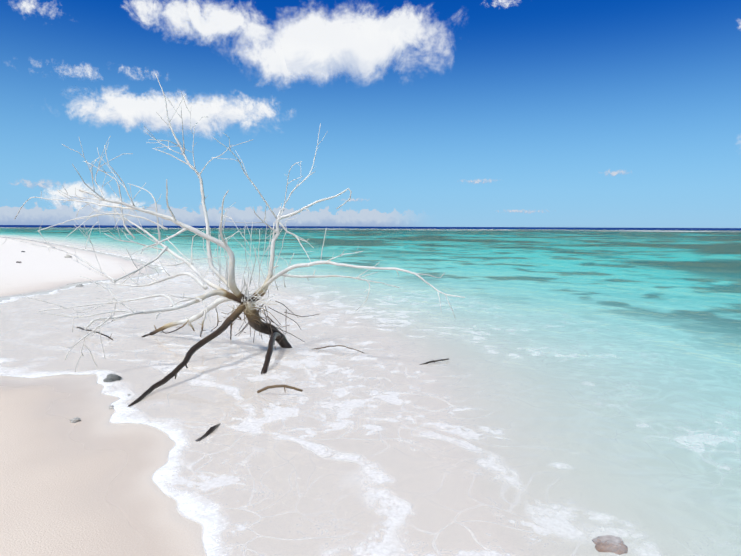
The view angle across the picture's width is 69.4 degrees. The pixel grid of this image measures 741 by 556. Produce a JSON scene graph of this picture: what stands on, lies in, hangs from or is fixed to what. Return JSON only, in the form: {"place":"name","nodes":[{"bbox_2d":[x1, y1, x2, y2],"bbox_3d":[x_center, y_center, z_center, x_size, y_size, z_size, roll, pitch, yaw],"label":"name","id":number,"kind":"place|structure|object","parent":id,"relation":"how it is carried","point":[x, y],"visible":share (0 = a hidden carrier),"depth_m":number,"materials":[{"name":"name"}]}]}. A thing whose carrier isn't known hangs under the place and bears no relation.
{"place":"outdoors","nodes":[
{"label":"outdoors","id":0,"kind":"place"},
{"bbox_2d":[18,0,44,13],"bbox_3d":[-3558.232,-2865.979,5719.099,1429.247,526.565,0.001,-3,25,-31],"label":"cloud","id":1,"kind":"structure","parent":0,"point":[28,7],"depth_m":5668.65,"materials":[{"name":"white"}]},
{"bbox_2d":[15,179,64,187],"bbox_3d":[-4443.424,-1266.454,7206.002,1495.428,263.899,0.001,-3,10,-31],"label":"cloud","id":2,"kind":"structure","parent":0,"point":[29,183],"depth_m":7206.93,"materials":[{"name":"white"}]},
{"bbox_2d":[44,181,112,206],"bbox_3d":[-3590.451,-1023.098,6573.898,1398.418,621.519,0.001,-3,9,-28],"label":"cloud","id":3,"kind":"structure","parent":0,"point":[56,194],"depth_m":6556.30,"materials":[{"name":"white"}]},
{"bbox_2d":[40,64,126,89],"bbox_3d":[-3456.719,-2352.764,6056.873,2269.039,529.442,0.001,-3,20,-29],"label":"cloud","id":4,"kind":"structure","parent":0,"point":[88,69],"depth_m":6137.48,"materials":[{"name":"white"}]},
{"bbox_2d":[46,187,142,212],"bbox_3d":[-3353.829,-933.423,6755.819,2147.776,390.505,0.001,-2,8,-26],"label":"cloud","id":5,"kind":"structure","parent":0,"point":[76,204],"depth_m":6716.81,"materials":[{"name":"white"}]},
{"bbox_2d":[0,237,206,555],"bbox_3d":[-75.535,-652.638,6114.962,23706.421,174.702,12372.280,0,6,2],"label":"beach ground","id":6,"kind":"structure","parent":0,"point":[86,485],"depth_m":3.39,"materials":[{"name":"beige sand"}]},
{"bbox_2d":[70,417,80,422],"bbox_3d":[-2.241,1.075,4.064,0.054,0.030,0.072,6,8,44],"label":"coral bit","id":7,"kind":"object","parent":6,"relation":"on","point":[75,419],"visible":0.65,"depth_m":4.05,"materials":[{"name":"grey stone"}]},
{"bbox_2d":[198,423,219,439],"bbox_3d":[-1.165,1.142,3.881,0.054,0.119,0.351,1,6,12],"label":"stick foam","id":8,"kind":"object","parent":6,"relation":"on","point":[211,429],"visible":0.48,"depth_m":3.86,"materials":[{"name":"brown wood"}]},
{"bbox_2d":[2,74,464,406],"bbox_3d":[-2.563,-0.731,5.894,7.124,3.509,2.916,2,6,16],"label":"driftwood tree","id":9,"kind":"object","parent":6,"relation":"on","point":[247,306],"visible":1,"depth_m":6.09,"materials":[{"name":"white wood"}]},
{"bbox_2d":[69,86,218,136],"bbox_3d":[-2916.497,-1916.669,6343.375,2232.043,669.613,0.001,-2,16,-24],"label":"cloud","id":10,"kind":"structure","parent":0,"point":[99,113],"depth_m":6310.68,"materials":[{"name":"white"}]},
{"bbox_2d":[66,85,260,136],"bbox_3d":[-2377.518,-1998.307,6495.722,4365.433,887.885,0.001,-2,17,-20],"label":"cloud","id":11,"kind":"structure","parent":0,"point":[208,117],"depth_m":6467.05,"materials":[{"name":"white"}]},
{"bbox_2d":[131,0,208,44],"bbox_3d":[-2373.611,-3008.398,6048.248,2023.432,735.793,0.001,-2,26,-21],"label":"cloud","id":12,"kind":"structure","parent":0,"point":[146,10],"depth_m":6020.21,"materials":[{"name":"white"}]},
{"bbox_2d":[0,202,403,226],"bbox_3d":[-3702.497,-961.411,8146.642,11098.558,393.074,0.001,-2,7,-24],"label":"cloud","id":13,"kind":"structure","parent":0,"point":[36,215],"depth_m":8605.75,"materials":[{"name":"white"}]},
{"bbox_2d":[141,83,292,138],"bbox_3d":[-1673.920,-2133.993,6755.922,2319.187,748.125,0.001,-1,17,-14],"label":"cloud","id":14,"kind":"structure","parent":0,"point":[252,106],"depth_m":6797.36,"materials":[{"name":"white"}]},
{"bbox_2d":[155,0,295,54],"bbox_3d":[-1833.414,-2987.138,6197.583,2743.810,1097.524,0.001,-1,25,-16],"label":"cloud","id":15,"kind":"structure","parent":0,"point":[210,22],"depth_m":6207.06,"materials":[{"name":"white"}]},
{"bbox_2d":[173,0,357,87],"bbox_3d":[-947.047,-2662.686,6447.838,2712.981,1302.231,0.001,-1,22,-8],"label":"cloud","id":16,"kind":"structure","parent":0,"point":[269,59],"depth_m":6424.84,"materials":[{"name":"white"}]},
{"bbox_2d":[176,3,464,101],"bbox_3d":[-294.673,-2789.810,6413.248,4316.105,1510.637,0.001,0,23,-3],"label":"cloud","id":17,"kind":"structure","parent":0,"point":[365,48],"depth_m":6404.54,"materials":[{"name":"white"}]},
{"bbox_2d":[298,1,434,77],"bbox_3d":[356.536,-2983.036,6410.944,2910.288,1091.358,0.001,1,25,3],"label":"cloud","id":18,"kind":"structure","parent":0,"point":[404,15],"depth_m":6359.82,"materials":[{"name":"white"}]},
{"bbox_2d":[0,225,740,555],"bbox_3d":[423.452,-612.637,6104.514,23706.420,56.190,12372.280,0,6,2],"label":"sea water","id":19,"kind":"structure","parent":0,"point":[578,393],"depth_m":5.19,"materials":[{"name":"teal liquid"}]},
{"bbox_2d":[76,327,112,339],"bbox_3d":[-3.676,0.723,7.081,0.978,0.110,0.055,4,7,37],"label":"stick","id":20,"kind":"object","parent":19,"relation":"on","point":[95,332],"visible":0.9,"depth_m":6.97,"materials":[{"name":"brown wood"}]},
{"bbox_2d":[103,374,120,381],"bbox_3d":[-2.465,0.950,5.110,0.132,0.072,0.168,5,7,38],"label":"rock","id":21,"kind":"object","parent":19,"relation":"on","point":[112,377],"visible":0.73,"depth_m":5.07,"materials":[{"name":"grey stone"}]},
{"bbox_2d":[257,385,302,392],"bbox_3d":[-0.805,0.985,4.720,0.416,0.092,0.067,1,6,5],"label":"stick","id":22,"kind":"object","parent":19,"relation":"on","point":[276,386],"visible":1,"depth_m":4.72,"materials":[{"name":"brown wood"}]},
{"bbox_2d":[422,358,448,363],"bbox_3d":[0.703,0.967,6.045,0.427,0.089,0.102,-3,7,-34],"label":"stick","id":23,"kind":"object","parent":19,"relation":"on","point":[434,361],"visible":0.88,"depth_m":6.01,"materials":[{"name":"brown wood"}]},
{"bbox_2d":[0,0,740,227],"label":"sky","id":24,"kind":"structure","parent":0,"point":[537,100],"materials":[{"name":"blue"}]},
{"bbox_2d":[462,179,491,183],"bbox_3d":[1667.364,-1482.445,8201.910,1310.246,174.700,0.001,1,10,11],"label":"cloud","id":25,"kind":"structure","parent":0,"point":[477,181],"depth_m":8206.25,"materials":[{"name":"white"}]},
{"bbox_2d":[493,0,511,7],"bbox_3d":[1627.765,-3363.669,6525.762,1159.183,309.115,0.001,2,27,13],"label":"cloud","id":26,"kind":"structure","parent":0,"point":[505,3],"depth_m":6530.82,"materials":[{"name":"white"}]},
{"bbox_2d":[509,209,542,212],"bbox_3d":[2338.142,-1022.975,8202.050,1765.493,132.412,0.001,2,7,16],"label":"cloud","id":27,"kind":"structure","parent":0,"point":[520,211],"depth_m":8206.94,"materials":[{"name":"white"}]},
{"bbox_2d":[605,169,625,175],"bbox_3d":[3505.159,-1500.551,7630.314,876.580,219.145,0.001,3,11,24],"label":"cloud","id":28,"kind":"structure","parent":0,"point":[614,173],"depth_m":7636.77,"materials":[{"name":"white"}]}
]}

